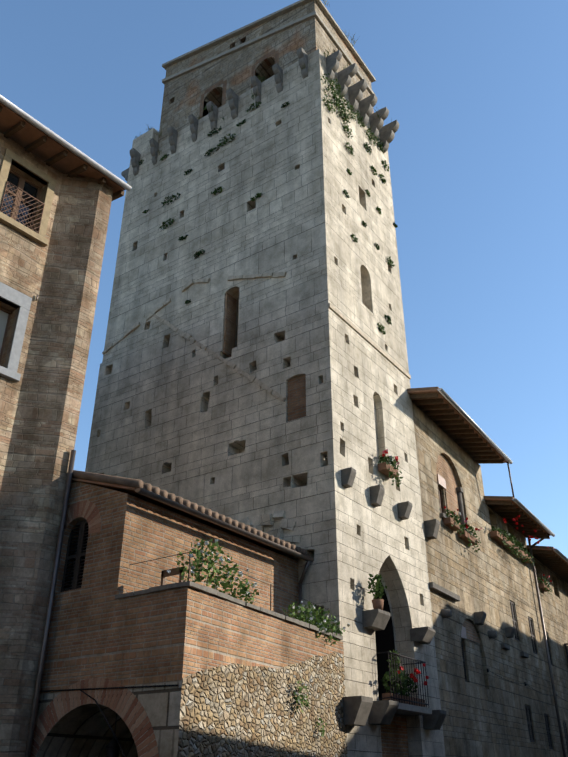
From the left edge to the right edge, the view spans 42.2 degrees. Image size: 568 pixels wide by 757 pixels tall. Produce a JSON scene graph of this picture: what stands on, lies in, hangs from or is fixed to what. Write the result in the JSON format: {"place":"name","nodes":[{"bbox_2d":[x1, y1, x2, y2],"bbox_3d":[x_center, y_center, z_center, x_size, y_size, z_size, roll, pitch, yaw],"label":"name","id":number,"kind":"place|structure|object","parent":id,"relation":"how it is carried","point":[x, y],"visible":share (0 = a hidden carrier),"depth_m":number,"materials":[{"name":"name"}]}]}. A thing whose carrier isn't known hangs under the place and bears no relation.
{"place":"outdoors","nodes":[
{"label":"outdoors","id":0,"kind":"place"},
{"bbox_2d":[85,363,111,471],"bbox_3d":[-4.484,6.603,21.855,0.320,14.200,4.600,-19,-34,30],"label":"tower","id":1,"kind":"structure","parent":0,"point":[108,371],"depth_m":22.90,"materials":[{"name":"grey stone"}]},
{"bbox_2d":[40,482,298,694],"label":"brick wall","id":2,"kind":"structure","parent":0,"point":[134,529],"depth_m":12.46,"materials":[{"name":"brick"}]},
{"bbox_2d":[61,520,88,591],"bbox_3d":[-3.512,3.071,12.874,0.660,1.350,0.216,-19,-34,30],"label":"arched window","id":3,"kind":"structure","parent":2,"relation":"attached to","point":[78,562],"depth_m":12.84,"materials":[{"name":"black glass"}]},
{"bbox_2d":[63,500,100,540],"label":"brick arch","id":4,"kind":"structure","parent":2,"relation":"attached to","point":[83,513],"depth_m":12.94,"materials":[{"name":"brown brick"}]},
{"bbox_2d":[160,567,183,585],"bbox_3d":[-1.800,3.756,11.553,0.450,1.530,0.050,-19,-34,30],"label":"bench","id":5,"kind":"object","parent":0,"point":[173,572],"visible":0.25,"depth_m":11.89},
{"bbox_2d":[135,0,391,154],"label":"plants","id":6,"kind":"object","parent":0,"point":[262,80],"depth_m":25.71,"materials":[{"name":"green plant"}]},
{"bbox_2d":[0,0,567,557],"label":"sky","id":7,"kind":"structure","parent":0,"point":[476,91],"materials":[{"name":"blue"}]},
{"bbox_2d":[436,454,479,644],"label":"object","id":8,"kind":"object","parent":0,"point":[444,470],"visible":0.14,"depth_m":23.02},
{"bbox_3d":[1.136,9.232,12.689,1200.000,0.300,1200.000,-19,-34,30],"label":"ground","id":9,"kind":"structure","parent":0,"visible":0},
{"bbox_2d":[0,132,112,756],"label":"building wall","id":10,"kind":"structure","parent":9,"relation":"on","point":[59,274],"depth_m":13.80,"materials":[{"name":"brown brick"}]},
{"bbox_2d":[0,169,40,362],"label":"windows","id":11,"kind":"structure","parent":10,"relation":"in","point":[23,184],"depth_m":15.65,"materials":[{"name":"grey metal"}]},
{"bbox_2d":[0,181,44,233],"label":"window lattice","id":12,"kind":"object","parent":10,"relation":"attached to","point":[13,186],"visible":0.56,"depth_m":15.20,"materials":[{"name":"metal"}]},
{"bbox_2d":[0,148,56,382],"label":"window frames","id":13,"kind":"structure","parent":10,"relation":"attached to","point":[22,301],"depth_m":14.84,"materials":[{"name":"beige stone"}]},
{"bbox_2d":[25,295,75,756],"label":"drainpipe","id":14,"kind":"object","parent":10,"relation":"attached to","point":[48,621],"visible":0.97,"depth_m":12.18,"materials":[{"name":"grey metal"}]},
{"bbox_2d":[0,95,131,200],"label":"building roof","id":15,"kind":"structure","parent":10,"relation":"on","point":[29,133],"depth_m":15.81,"materials":[{"name":"brown wood"}]},
{"bbox_2d":[31,681,347,756],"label":"lower stone wall","id":16,"kind":"structure","parent":9,"relation":"on","point":[186,721],"depth_m":11.45,"materials":[{"name":"beige stone"}]},
{"bbox_2d":[31,678,158,756],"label":"arch voussoirs","id":17,"kind":"object","parent":16,"relation":"attached to","point":[75,696],"visible":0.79,"depth_m":10.98,"materials":[{"name":"brick"}]},
{"bbox_2d":[40,551,328,756],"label":"terrace wires and cables","id":18,"kind":"object","parent":16,"relation":"on","point":[152,685],"visible":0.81,"depth_m":11.16,"materials":[{"name":"metal"}]},
{"bbox_2d":[72,470,313,614],"bbox_3d":[-2.023,4.016,14.392,2.854,3.873,5.325,-19,-34,30],"label":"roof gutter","id":19,"kind":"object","parent":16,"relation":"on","point":[148,492],"depth_m":13.49,"materials":[{"name":"metal"}]},
{"bbox_2d":[108,586,343,686],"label":"terrace parapet","id":20,"kind":"structure","parent":16,"relation":"on","point":[173,635],"depth_m":11.16,"materials":[{"name":"brown brick"}]},
{"bbox_2d":[115,581,342,639],"bbox_3d":[-0.551,4.262,13.112,1.563,0.080,5.266,-19,-34,30],"label":"terrace coping","id":21,"kind":"object","parent":20,"relation":"on","point":[208,590],"visible":0.31,"depth_m":11.59,"materials":[{"name":"stone"}]},
{"bbox_2d":[167,538,349,737],"bbox_3d":[-0.202,4.588,12.675,0.651,2.737,5.410,-15,-33,25],"label":"rose plant","id":22,"kind":"object","parent":20,"relation":"on","point":[302,609],"visible":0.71,"depth_m":12.06,"materials":[{"name":"green plant"}]},
{"bbox_2d":[182,652,345,713],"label":"rubble stone wall","id":23,"kind":"structure","parent":16,"relation":"attached to","point":[326,685],"depth_m":12.62,"materials":[{"name":"beige stone"}]},
{"bbox_2d":[87,74,444,756],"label":"tower","id":24,"kind":"structure","parent":9,"relation":"on","point":[176,414],"depth_m":20.37,"materials":[{"name":"grey stone"}]},
{"bbox_2d":[102,272,410,401],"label":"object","id":25,"kind":"object","parent":24,"relation":"attached to","point":[253,379],"visible":0.85,"depth_m":21.02,"materials":[{"name":"grey stone"}]},
{"bbox_2d":[127,49,388,183],"bbox_3d":[-1.029,-8.493,27.495,8.497,2.270,4.640,-19,-34,30],"label":"tower corbel band","id":26,"kind":"object","parent":24,"relation":"attached to","point":[292,77],"visible":0.25,"depth_m":25.31,"materials":[{"name":"grey stone"}]},
{"bbox_2d":[121,47,398,180],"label":"corbels","id":27,"kind":"object","parent":24,"relation":"attached to","point":[367,105],"visible":0.52,"depth_m":25.19,"materials":[{"name":"grey stone"}]},
{"bbox_2d":[158,0,373,142],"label":"upper tower wall","id":28,"kind":"structure","parent":24,"relation":"on","point":[182,94],"depth_m":26.97,"materials":[{"name":"grey stone"}]},
{"bbox_2d":[199,49,278,117],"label":"arches","id":29,"kind":"structure","parent":28,"relation":"attached to","point":[253,73],"depth_m":26.53,"materials":[{"name":"brown brick"}]},
{"bbox_2d":[162,0,375,94],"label":"cornice","id":30,"kind":"structure","parent":28,"relation":"attached to","point":[286,9],"depth_m":27.10,"materials":[{"name":"grey stone"}]},
{"bbox_2d":[138,73,397,333],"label":"wall plants","id":31,"kind":"object","parent":24,"relation":"attached to","point":[344,114],"visible":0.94,"depth_m":23.82,"materials":[{"name":"green plant"}]},
{"bbox_2d":[238,510,300,556],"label":"stone blocks","id":32,"kind":"object","parent":24,"relation":"attached to","point":[271,519],"visible":0.38,"depth_m":16.85,"materials":[{"name":"grey stone"}]},
{"bbox_2d":[223,293,408,756],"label":"bricked-up openings","id":33,"kind":"object","parent":24,"relation":"in","point":[394,738],"visible":0.5,"depth_m":18.18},
{"bbox_2d":[373,399,378,461],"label":"tower recess backs","id":34,"kind":"object","parent":24,"relation":"in","point":[376,431],"depth_m":19.61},
{"bbox_2d":[341,467,445,729],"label":"stone corbels","id":35,"kind":"object","parent":24,"relation":"attached to","point":[359,710],"visible":0.79,"depth_m":15.99,"materials":[{"name":"grey stone"}]},
{"bbox_2d":[372,462,425,706],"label":"flower pots","id":36,"kind":"object","parent":35,"relation":"on","point":[384,467],"visible":0.6,"depth_m":16.15,"materials":[{"name":"brown ceramic"}]},
{"bbox_2d":[367,449,428,695],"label":"potted flowers","id":37,"kind":"object","parent":36,"relation":"in","point":[377,577],"visible":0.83,"depth_m":16.14,"materials":[{"name":"plant"}]},
{"bbox_2d":[395,703,431,715],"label":"balcony slab","id":38,"kind":"structure","parent":35,"relation":"on","point":[406,709],"depth_m":16.17,"materials":[{"name":"grey stone"}]},
{"bbox_2d":[376,651,428,706],"bbox_3d":[2.536,6.746,16.385,0.588,0.996,1.848,-19,-34,30],"label":"balcony railing","id":39,"kind":"object","parent":24,"relation":"attached to","point":[406,664],"visible":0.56,"depth_m":16.21,"materials":[{"name":"black metal"}]},
{"bbox_2d":[412,402,567,756],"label":"building wall","id":40,"kind":"structure","parent":9,"relation":"on","point":[484,709],"depth_m":22.60,"materials":[{"name":"beige stone"}]},
{"bbox_2d":[438,487,443,512],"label":"palazzo windows","id":41,"kind":"structure","parent":40,"relation":"in","point":[441,500],"depth_m":22.49,"materials":[{"name":"black glass"}]},
{"bbox_2d":[437,474,466,638],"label":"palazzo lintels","id":42,"kind":"object","parent":40,"relation":"in","point":[441,481],"visible":0.68,"depth_m":22.39,"materials":[{"name":"white stone"}]},
{"bbox_2d":[407,387,512,463],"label":"roof","id":43,"kind":"structure","parent":40,"relation":"on","point":[443,410],"depth_m":23.21,"materials":[{"name":"brown wood"}]},
{"bbox_2d":[429,487,528,657],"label":"palazzo trim","id":44,"kind":"structure","parent":40,"relation":"attached to","point":[479,617],"depth_m":21.54,"materials":[{"name":"grey stone"}]},
{"bbox_2d":[443,517,549,591],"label":"flower planters","id":45,"kind":"object","parent":40,"relation":"attached to","point":[449,522],"visible":0.81,"depth_m":24.91,"materials":[{"name":"brown ceramic"}]},
{"bbox_2d":[444,506,551,594],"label":"flowering plants","id":46,"kind":"object","parent":45,"relation":"in","point":[455,517],"visible":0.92,"depth_m":25.44,"materials":[{"name":"green plant"}]},
{"bbox_2d":[461,601,567,750],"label":"windows","id":47,"kind":"structure","parent":40,"relation":"attached to","point":[529,724],"depth_m":24.92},
{"bbox_2d":[484,496,554,538],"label":"canopy roof","id":48,"kind":"structure","parent":40,"relation":"on","point":[508,509],"depth_m":26.43,"materials":[{"name":"brown wood"}]},
{"bbox_2d":[475,569,567,701],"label":"palazzo cables","id":49,"kind":"object","parent":40,"relation":"attached to","point":[524,682],"visible":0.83,"depth_m":23.90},
{"bbox_2d":[507,462,565,756],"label":"palazzo downpipes","id":50,"kind":"object","parent":40,"relation":"attached to","point":[547,653],"visible":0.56,"depth_m":26.57,"materials":[{"name":"grey metal"}]},
{"bbox_2d":[527,545,567,582],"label":"roof","id":51,"kind":"structure","parent":40,"relation":"on","point":[554,560],"depth_m":29.25,"materials":[{"name":"brown wood"}]}
]}

